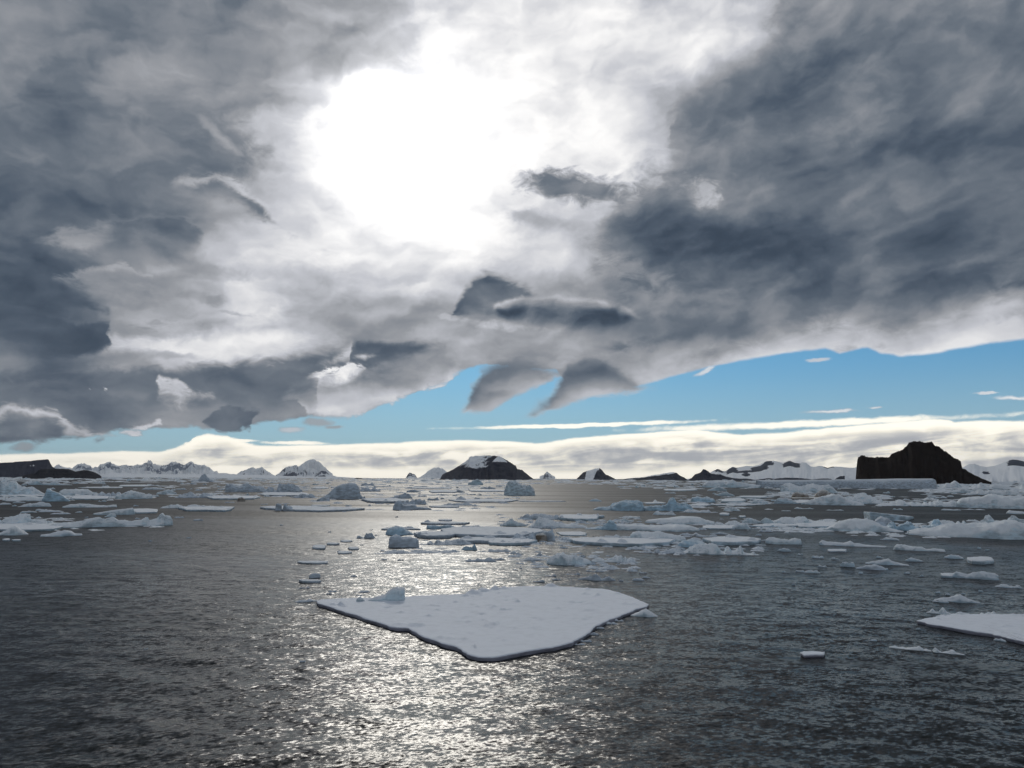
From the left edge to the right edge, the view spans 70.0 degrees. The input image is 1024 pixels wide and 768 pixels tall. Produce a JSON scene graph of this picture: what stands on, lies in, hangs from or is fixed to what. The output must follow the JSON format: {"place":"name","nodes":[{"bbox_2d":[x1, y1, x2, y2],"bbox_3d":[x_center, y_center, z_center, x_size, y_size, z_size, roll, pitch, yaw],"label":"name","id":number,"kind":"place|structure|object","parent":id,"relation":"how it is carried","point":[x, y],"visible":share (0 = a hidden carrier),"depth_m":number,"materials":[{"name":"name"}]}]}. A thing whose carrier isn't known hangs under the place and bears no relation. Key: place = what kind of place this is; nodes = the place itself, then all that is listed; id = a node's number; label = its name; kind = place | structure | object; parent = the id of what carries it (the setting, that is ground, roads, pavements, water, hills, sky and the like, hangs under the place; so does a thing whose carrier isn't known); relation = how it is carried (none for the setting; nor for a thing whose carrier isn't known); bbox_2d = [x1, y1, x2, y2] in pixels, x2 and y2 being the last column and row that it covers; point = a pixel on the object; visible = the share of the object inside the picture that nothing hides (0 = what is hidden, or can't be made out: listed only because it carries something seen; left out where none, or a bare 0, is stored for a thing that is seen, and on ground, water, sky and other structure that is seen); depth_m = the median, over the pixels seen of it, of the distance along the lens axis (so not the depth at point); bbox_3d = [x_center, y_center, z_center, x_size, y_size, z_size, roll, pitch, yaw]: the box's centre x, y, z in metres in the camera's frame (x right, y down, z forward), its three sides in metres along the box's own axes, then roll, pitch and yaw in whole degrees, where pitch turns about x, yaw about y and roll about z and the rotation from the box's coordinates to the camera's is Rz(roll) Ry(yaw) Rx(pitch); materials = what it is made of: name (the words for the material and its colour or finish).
{"place":"outdoors","nodes":[
{"label":"outdoors","id":0,"kind":"place"},
{"bbox_2d":[0,459,54,476],"bbox_3d":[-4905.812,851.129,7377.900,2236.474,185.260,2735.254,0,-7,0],"label":"island","id":1,"kind":"structure","parent":0,"point":[16,469],"depth_m":6815.69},
{"bbox_2d":[22,469,100,478],"bbox_3d":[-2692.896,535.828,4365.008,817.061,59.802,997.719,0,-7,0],"label":"island","id":2,"kind":"structure","parent":0,"point":[61,473],"depth_m":4158.65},
{"bbox_2d":[54,460,227,474],"bbox_3d":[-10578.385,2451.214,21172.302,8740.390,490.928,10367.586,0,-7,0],"label":"mountain range","id":3,"kind":"structure","parent":0,"point":[190,467],"depth_m":18695.70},
{"bbox_2d":[100,473,349,477],"bbox_3d":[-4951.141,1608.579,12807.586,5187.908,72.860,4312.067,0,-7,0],"label":"snowfield","id":4,"kind":"structure","parent":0,"point":[184,475],"depth_m":12026.28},
{"bbox_2d":[238,467,274,475],"bbox_3d":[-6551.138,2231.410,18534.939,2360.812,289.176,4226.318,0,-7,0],"label":"mountain","id":5,"kind":"structure","parent":0,"point":[256,471],"depth_m":17900.00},
{"bbox_2d":[275,465,317,476],"bbox_3d":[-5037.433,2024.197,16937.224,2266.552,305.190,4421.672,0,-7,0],"label":"mountain","id":6,"kind":"structure","parent":0,"point":[295,470],"depth_m":15954.71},
{"bbox_2d":[300,459,332,474],"bbox_3d":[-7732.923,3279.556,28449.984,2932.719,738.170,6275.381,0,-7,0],"label":"mountain","id":7,"kind":"structure","parent":0,"point":[318,466],"depth_m":27853.64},
{"bbox_2d":[416,467,445,478],"bbox_3d":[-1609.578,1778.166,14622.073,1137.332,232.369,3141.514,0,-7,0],"label":"mountain","id":8,"kind":"structure","parent":0,"point":[436,473],"depth_m":13983.12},
{"bbox_2d":[439,455,533,479],"bbox_3d":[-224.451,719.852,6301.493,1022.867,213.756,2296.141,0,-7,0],"label":"island","id":9,"kind":"structure","parent":0,"point":[487,467],"depth_m":5735.77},
{"bbox_2d":[0,477,1023,767],"bbox_3d":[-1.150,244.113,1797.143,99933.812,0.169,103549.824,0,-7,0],"label":"sea","id":10,"kind":"structure","parent":0,"point":[152,647],"depth_m":51.46,"materials":[{"name":"black liquid"}]},
{"bbox_2d":[0,526,27,534],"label":"iceberg","id":11,"kind":"object","parent":10,"relation":"on","point":[14,530],"visible":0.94,"depth_m":149.71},
{"bbox_2d":[0,513,41,522],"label":"iceberg","id":12,"kind":"object","parent":10,"relation":"on","point":[23,518],"visible":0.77,"depth_m":180.97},
{"bbox_2d":[0,477,44,494],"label":"iceberg","id":13,"kind":"object","parent":10,"relation":"on","point":[8,486],"visible":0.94,"depth_m":454.93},
{"bbox_2d":[5,496,42,500],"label":"iceberg","id":14,"kind":"object","parent":10,"relation":"on","point":[31,498],"visible":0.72,"depth_m":355.05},
{"bbox_2d":[0,520,62,531],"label":"ice floe","id":15,"kind":"object","parent":10,"relation":"on","point":[41,525],"visible":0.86,"depth_m":168.10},
{"bbox_2d":[18,502,51,506],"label":"ice rubble","id":16,"kind":"object","parent":10,"relation":"on","point":[41,504],"visible":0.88,"depth_m":288.91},
{"bbox_2d":[42,489,69,501],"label":"iceberg","id":17,"kind":"object","parent":10,"relation":"on","point":[50,495],"visible":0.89,"depth_m":351.78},
{"bbox_2d":[40,530,81,536],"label":"iceberg","id":18,"kind":"object","parent":10,"relation":"on","point":[62,533],"visible":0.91,"depth_m":147.63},
{"bbox_2d":[59,489,97,495],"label":"iceberg","id":19,"kind":"object","parent":10,"relation":"on","point":[71,492],"visible":0.8,"depth_m":458.37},
{"bbox_2d":[70,494,108,499],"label":"ice floe","id":20,"kind":"object","parent":10,"relation":"on","point":[81,497],"visible":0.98,"depth_m":394.87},
{"bbox_2d":[62,503,116,507],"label":"iceberg","id":21,"kind":"object","parent":10,"relation":"on","point":[79,505],"visible":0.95,"depth_m":283.80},
{"bbox_2d":[48,513,172,527],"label":"iceberg","id":22,"kind":"object","parent":10,"relation":"on","point":[161,519],"visible":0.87,"depth_m":176.80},
{"bbox_2d":[93,508,134,514],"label":"iceberg","id":23,"kind":"object","parent":10,"relation":"on","point":[129,511],"visible":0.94,"depth_m":231.71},
{"bbox_2d":[115,490,152,498],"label":"iceberg","id":24,"kind":"object","parent":10,"relation":"on","point":[131,494],"visible":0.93,"depth_m":398.63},
{"bbox_2d":[134,508,157,513],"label":"ice floe","id":25,"kind":"object","parent":10,"relation":"on","point":[143,511],"visible":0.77,"depth_m":250.29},
{"bbox_2d":[0,478,308,530],"bbox_3d":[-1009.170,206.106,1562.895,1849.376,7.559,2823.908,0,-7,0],"label":"brash ice","id":26,"kind":"structure","parent":10,"relation":"on","point":[62,519],"depth_m":483.36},
{"bbox_2d":[175,492,211,497],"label":"ice rubble","id":27,"kind":"object","parent":10,"relation":"on","point":[193,495],"visible":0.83,"depth_m":421.86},
{"bbox_2d":[178,505,234,511],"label":"ice floe","id":28,"kind":"object","parent":10,"relation":"on","point":[203,508],"visible":1,"depth_m":263.45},
{"bbox_2d":[207,495,259,499],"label":"ice floe","id":29,"kind":"object","parent":10,"relation":"on","point":[226,497],"visible":0.94,"depth_m":405.01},
{"bbox_2d":[224,483,252,491],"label":"iceberg","id":30,"kind":"object","parent":10,"relation":"on","point":[244,487],"visible":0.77,"depth_m":589.54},
{"bbox_2d":[253,483,301,491],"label":"ice rubble","id":31,"kind":"object","parent":10,"relation":"on","point":[287,487],"visible":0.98,"depth_m":598.66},
{"bbox_2d":[260,491,308,495],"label":"ice floe","id":32,"kind":"object","parent":10,"relation":"on","point":[281,493],"visible":0.97,"depth_m":506.23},
{"bbox_2d":[260,505,364,511],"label":"ice floe","id":33,"kind":"object","parent":10,"relation":"on","point":[314,509],"visible":0.92,"depth_m":267.03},
{"bbox_2d":[322,483,363,498],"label":"iceberg","id":34,"kind":"object","parent":10,"relation":"on","point":[347,491],"visible":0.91,"depth_m":411.34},
{"bbox_2d":[224,482,521,510],"bbox_3d":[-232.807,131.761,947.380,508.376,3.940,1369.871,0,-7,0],"label":"brash ice","id":35,"kind":"structure","parent":10,"relation":"on","point":[378,494],"depth_m":614.16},
{"bbox_2d":[361,498,408,502],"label":"ice floe","id":36,"kind":"object","parent":10,"relation":"on","point":[380,500],"visible":0.95,"depth_m":360.45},
{"bbox_2d":[385,526,412,534],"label":"ice boulder","id":37,"kind":"object","parent":10,"relation":"on","point":[397,530],"visible":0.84,"depth_m":154.48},
{"bbox_2d":[388,534,418,547],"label":"ice boulder","id":38,"kind":"object","parent":10,"relation":"on","point":[395,540],"visible":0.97,"depth_m":127.52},
{"bbox_2d":[374,550,440,553],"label":"ice rubble","id":39,"kind":"object","parent":10,"relation":"on","point":[405,552],"visible":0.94,"depth_m":116.98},
{"bbox_2d":[393,500,431,509],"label":"iceberg","id":40,"kind":"object","parent":10,"relation":"on","point":[398,505],"visible":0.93,"depth_m":275.63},
{"bbox_2d":[402,499,427,504],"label":"ice rubble","id":41,"kind":"object","parent":10,"relation":"on","point":[418,501],"visible":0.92,"depth_m":332.35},
{"bbox_2d":[414,531,455,538],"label":"ice floe","id":42,"kind":"object","parent":10,"relation":"on","point":[433,535],"visible":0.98,"depth_m":147.64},
{"bbox_2d":[419,539,470,544],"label":"ice rubble","id":43,"kind":"object","parent":10,"relation":"on","point":[454,542],"visible":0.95,"depth_m":132.92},
{"bbox_2d":[421,520,469,524],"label":"ice floe","id":44,"kind":"object","parent":10,"relation":"on","point":[427,522],"visible":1,"depth_m":189.81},
{"bbox_2d":[460,534,495,543],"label":"ice floe","id":45,"kind":"object","parent":10,"relation":"on","point":[481,540],"visible":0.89,"depth_m":137.55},
{"bbox_2d":[465,557,496,561],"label":"ice rubble","id":46,"kind":"object","parent":10,"relation":"on","point":[488,559],"visible":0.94,"depth_m":106.08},
{"bbox_2d":[316,583,648,660],"bbox_3d":[0.548,20.543,67.596,28.320,0.829,28.855,6,-9,-37],"label":"ice floe","id":47,"kind":"object","parent":10,"relation":"on","point":[494,623],"visible":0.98,"depth_m":62.92,"materials":[{"name":"ice"}]},
{"bbox_2d":[368,587,404,600],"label":"ice block","id":48,"kind":"object","parent":47,"relation":"on","point":[395,594],"depth_m":70.29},
{"bbox_2d":[448,496,517,502],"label":"ice floe","id":49,"kind":"object","parent":10,"relation":"on","point":[461,499],"visible":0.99,"depth_m":378.58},
{"bbox_2d":[441,526,543,537],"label":"ice floe","id":50,"kind":"object","parent":10,"relation":"on","point":[497,532],"visible":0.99,"depth_m":156.64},
{"bbox_2d":[0,477,1023,485],"bbox_3d":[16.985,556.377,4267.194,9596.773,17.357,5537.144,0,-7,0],"label":"pack ice","id":51,"kind":"structure","parent":10,"relation":"on","point":[389,480],"depth_m":2620.46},
{"bbox_2d":[488,536,537,545],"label":"ice floe","id":52,"kind":"object","parent":10,"relation":"on","point":[522,540],"visible":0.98,"depth_m":133.36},
{"bbox_2d":[500,518,526,525],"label":"iceberg","id":53,"kind":"object","parent":10,"relation":"on","point":[510,522],"visible":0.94,"depth_m":184.88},
{"bbox_2d":[504,480,534,495],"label":"iceberg","id":54,"kind":"object","parent":10,"relation":"on","point":[513,488],"visible":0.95,"depth_m":514.68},
{"bbox_2d":[518,513,559,519],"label":"ice rubble","id":55,"kind":"object","parent":10,"relation":"on","point":[535,516],"visible":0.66,"depth_m":216.38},
{"bbox_2d":[528,517,587,527],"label":"iceberg","id":56,"kind":"object","parent":10,"relation":"on","point":[540,521],"visible":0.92,"depth_m":179.75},
{"bbox_2d":[546,552,590,565],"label":"iceberg","id":57,"kind":"object","parent":10,"relation":"on","point":[562,558],"visible":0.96,"depth_m":102.87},
{"bbox_2d":[556,531,586,535],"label":"ice floe","id":58,"kind":"object","parent":10,"relation":"on","point":[575,533],"visible":0.99,"depth_m":158.12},
{"bbox_2d":[557,513,603,520],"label":"ice floe","id":59,"kind":"object","parent":10,"relation":"on","point":[577,517],"visible":0.96,"depth_m":214.15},
{"bbox_2d":[402,514,768,571],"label":"brash ice","id":60,"kind":"structure","parent":10,"relation":"on","point":[601,521],"depth_m":128.43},
{"bbox_2d":[585,520,617,529],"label":"iceberg","id":61,"kind":"object","parent":10,"relation":"on","point":[610,525],"visible":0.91,"depth_m":174.07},
{"bbox_2d":[592,555,639,562],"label":"ice rubble","id":62,"kind":"object","parent":10,"relation":"on","point":[616,558],"visible":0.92,"depth_m":106.32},
{"bbox_2d":[593,500,643,510],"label":"iceberg","id":63,"kind":"object","parent":10,"relation":"on","point":[630,505],"visible":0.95,"depth_m":278.99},
{"bbox_2d":[568,537,674,546],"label":"ice floe","id":64,"kind":"object","parent":10,"relation":"on","point":[622,542],"visible":1,"depth_m":134.27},
{"bbox_2d":[631,609,657,616],"bbox_3d":[11.710,20.383,64.777,2.459,0.922,1.472,0,-7,0],"label":"ice block","id":65,"kind":"object","parent":10,"relation":"on","point":[645,613],"depth_m":64.42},
{"bbox_2d":[644,505,662,510],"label":"iceberg","id":66,"kind":"object","parent":10,"relation":"on","point":[654,508],"visible":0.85,"depth_m":280.12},
{"bbox_2d":[616,524,699,531],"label":"ice floe","id":67,"kind":"object","parent":10,"relation":"on","point":[669,527],"visible":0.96,"depth_m":171.34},
{"bbox_2d":[630,531,685,541],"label":"iceberg","id":68,"kind":"object","parent":10,"relation":"on","point":[648,534],"visible":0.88,"depth_m":143.01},
{"bbox_2d":[643,548,684,553],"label":"ice rubble","id":69,"kind":"object","parent":10,"relation":"on","point":[671,551],"visible":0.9,"depth_m":119.30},
{"bbox_2d":[662,497,693,510],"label":"iceberg","id":70,"kind":"object","parent":10,"relation":"on","point":[672,504],"visible":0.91,"depth_m":278.73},
{"bbox_2d":[645,516,714,523],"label":"ice floe","id":71,"kind":"object","parent":10,"relation":"on","point":[685,520],"visible":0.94,"depth_m":197.97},
{"bbox_2d":[678,539,706,546],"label":"iceberg","id":72,"kind":"object","parent":10,"relation":"on","point":[688,543],"visible":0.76,"depth_m":130.43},
{"bbox_2d":[691,496,714,502],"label":"iceberg","id":73,"kind":"object","parent":10,"relation":"on","point":[702,499],"visible":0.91,"depth_m":384.19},
{"bbox_2d":[702,525,734,529],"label":"ice floe","id":74,"kind":"object","parent":10,"relation":"on","point":[718,527],"visible":0.81,"depth_m":178.68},
{"bbox_2d":[684,543,758,555],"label":"ice rubble","id":75,"kind":"object","parent":10,"relation":"on","point":[710,548],"visible":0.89,"depth_m":118.22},
{"bbox_2d":[702,534,760,544],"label":"ice floe","id":76,"kind":"object","parent":10,"relation":"on","point":[728,539],"visible":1,"depth_m":136.80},
{"bbox_2d":[702,480,760,487],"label":"iceberg","id":77,"kind":"object","parent":10,"relation":"on","point":[728,484],"visible":0.95,"depth_m":1079.80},
{"bbox_2d":[721,498,745,502],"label":"ice floe","id":78,"kind":"object","parent":10,"relation":"on","point":[728,500],"visible":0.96,"depth_m":384.53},
{"bbox_2d":[751,523,797,526],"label":"ice floe","id":79,"kind":"object","parent":10,"relation":"on","point":[772,525],"visible":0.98,"depth_m":187.71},
{"bbox_2d":[765,537,801,544],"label":"iceberg","id":80,"kind":"object","parent":10,"relation":"on","point":[774,540],"visible":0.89,"depth_m":137.21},
{"bbox_2d":[774,498,796,503],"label":"iceberg","id":81,"kind":"object","parent":10,"relation":"on","point":[784,501],"visible":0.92,"depth_m":369.33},
{"bbox_2d":[773,516,810,523],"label":"iceberg","id":82,"kind":"object","parent":10,"relation":"on","point":[791,520],"visible":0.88,"depth_m":199.43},
{"bbox_2d":[780,483,837,492],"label":"iceberg","id":83,"kind":"object","parent":10,"relation":"on","point":[811,487],"visible":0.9,"depth_m":667.95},
{"bbox_2d":[800,651,824,657],"bbox_3d":[20.727,18.611,50.188,1.798,0.326,0.985,0,-7,0],"label":"ice floe","id":84,"kind":"object","parent":10,"relation":"on","point":[807,654],"visible":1,"depth_m":49.96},
{"bbox_2d":[795,520,836,527],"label":"ice floe","id":85,"kind":"object","parent":10,"relation":"on","point":[819,524],"visible":0.79,"depth_m":190.77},
{"bbox_2d":[620,482,1023,510],"bbox_3d":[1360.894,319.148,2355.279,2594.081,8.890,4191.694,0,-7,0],"label":"brash ice","id":86,"kind":"structure","parent":10,"relation":"on","point":[789,493],"depth_m":663.08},
{"bbox_2d":[801,493,863,505],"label":"iceberg","id":87,"kind":"object","parent":10,"relation":"on","point":[834,499],"visible":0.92,"depth_m":350.54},
{"bbox_2d":[756,478,936,488],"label":"iceberg","id":88,"kind":"object","parent":10,"relation":"on","point":[930,483],"visible":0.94,"depth_m":1049.38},
{"bbox_2d":[819,540,885,546],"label":"iceberg","id":89,"kind":"object","parent":10,"relation":"on","point":[830,543],"visible":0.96,"depth_m":133.97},
{"bbox_2d":[825,518,903,531],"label":"iceberg","id":90,"kind":"object","parent":10,"relation":"on","point":[858,524],"visible":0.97,"depth_m":172.22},
{"bbox_2d":[846,493,887,503],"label":"ice rubble","id":91,"kind":"object","parent":10,"relation":"on","point":[864,498],"visible":0.48,"depth_m":368.90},
{"bbox_2d":[856,564,885,569],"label":"iceberg","id":92,"kind":"object","parent":10,"relation":"on","point":[873,567],"visible":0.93,"depth_m":98.92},
{"bbox_2d":[875,516,891,525],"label":"ice boulder","id":93,"kind":"object","parent":10,"relation":"on","point":[881,520],"visible":0.66,"depth_m":193.37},
{"bbox_2d":[767,518,1001,537],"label":"brash ice","id":94,"kind":"structure","parent":10,"relation":"on","point":[783,527],"depth_m":172.09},
{"bbox_2d":[865,558,908,565],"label":"iceberg","id":95,"kind":"object","parent":10,"relation":"on","point":[887,561],"visible":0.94,"depth_m":104.48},
{"bbox_2d":[864,512,913,520],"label":"ice floe","id":96,"kind":"object","parent":10,"relation":"on","point":[873,516],"visible":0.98,"depth_m":218.18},
{"bbox_2d":[883,519,940,530],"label":"ice rubble","id":97,"kind":"object","parent":10,"relation":"on","point":[907,526],"visible":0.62,"depth_m":174.62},
{"bbox_2d":[878,499,955,506],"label":"ice rubble","id":98,"kind":"object","parent":10,"relation":"on","point":[900,502],"visible":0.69,"depth_m":341.52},
{"bbox_2d":[893,544,945,551],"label":"iceberg","id":99,"kind":"object","parent":10,"relation":"on","point":[904,547],"visible":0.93,"depth_m":125.72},
{"bbox_2d":[890,646,963,654],"bbox_3d":[29.399,18.955,51.954,4.791,0.559,0.777,-4,-8,28],"label":"ice rubble","id":100,"kind":"object","parent":10,"relation":"on","point":[936,650],"visible":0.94,"depth_m":51.84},
{"bbox_2d":[934,594,979,602],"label":"iceberg","id":101,"kind":"object","parent":10,"relation":"on","point":[959,598],"visible":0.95,"depth_m":72.71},
{"bbox_2d":[937,481,976,487],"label":"ice rubble","id":102,"kind":"object","parent":10,"relation":"on","point":[954,484],"visible":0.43,"depth_m":1124.61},
{"bbox_2d":[908,520,1023,539],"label":"iceberg","id":103,"kind":"object","parent":10,"relation":"on","point":[1008,529],"visible":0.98,"depth_m":155.07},
{"bbox_2d":[917,614,1023,644],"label":"ice floe","id":104,"kind":"object","parent":10,"relation":"on","point":[1009,627],"visible":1,"depth_m":60.22,"materials":[{"name":"ice"}]},
{"bbox_2d":[949,571,998,579],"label":"iceberg","id":105,"kind":"object","parent":10,"relation":"on","point":[983,575],"visible":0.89,"depth_m":90.06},
{"bbox_2d":[964,514,994,523],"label":"iceberg","id":106,"kind":"object","parent":10,"relation":"on","point":[988,518],"visible":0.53,"depth_m":192.17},
{"bbox_2d":[967,556,993,564],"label":"ice floe","id":107,"kind":"object","parent":10,"relation":"on","point":[982,560],"visible":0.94,"depth_m":106.58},
{"bbox_2d":[956,494,1023,508],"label":"iceberg","id":108,"kind":"object","parent":10,"relation":"on","point":[1000,501],"visible":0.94,"depth_m":320.81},
{"bbox_2d":[966,489,1019,494],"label":"ice rubble","id":109,"kind":"object","parent":10,"relation":"on","point":[981,492],"visible":0.85,"depth_m":618.04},
{"bbox_2d":[965,482,1023,489],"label":"ice rubble","id":110,"kind":"object","parent":10,"relation":"on","point":[980,485],"visible":0.84,"depth_m":1021.48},
{"bbox_2d":[0,0,1023,478],"label":"sky","id":111,"kind":"structure","parent":0,"point":[564,239],"materials":[{"name":"grey"}]},
{"bbox_2d":[577,468,615,479],"bbox_3d":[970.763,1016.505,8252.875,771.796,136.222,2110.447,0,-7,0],"label":"island","id":112,"kind":"structure","parent":0,"point":[597,474],"depth_m":7808.70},
{"bbox_2d":[622,472,686,480],"bbox_3d":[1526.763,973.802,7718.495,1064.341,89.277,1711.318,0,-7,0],"label":"headland","id":113,"kind":"structure","parent":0,"point":[670,476],"depth_m":7358.45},
{"bbox_2d":[683,469,831,480],"bbox_3d":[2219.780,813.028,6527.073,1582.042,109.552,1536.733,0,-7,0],"label":"ridge","id":114,"kind":"structure","parent":0,"point":[703,474],"depth_m":6326.65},
{"bbox_2d":[687,460,1023,481],"bbox_3d":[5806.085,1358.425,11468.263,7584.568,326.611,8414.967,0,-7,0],"label":"snowfield","id":115,"kind":"structure","parent":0,"point":[1010,470],"depth_m":9498.37,"materials":[{"name":"snow"}]},
{"bbox_2d":[856,441,990,483],"bbox_3d":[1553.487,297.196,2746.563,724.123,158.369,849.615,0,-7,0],"label":"island","id":116,"kind":"structure","parent":0,"point":[920,460],"depth_m":2550.38,"materials":[{"name":"stone"}]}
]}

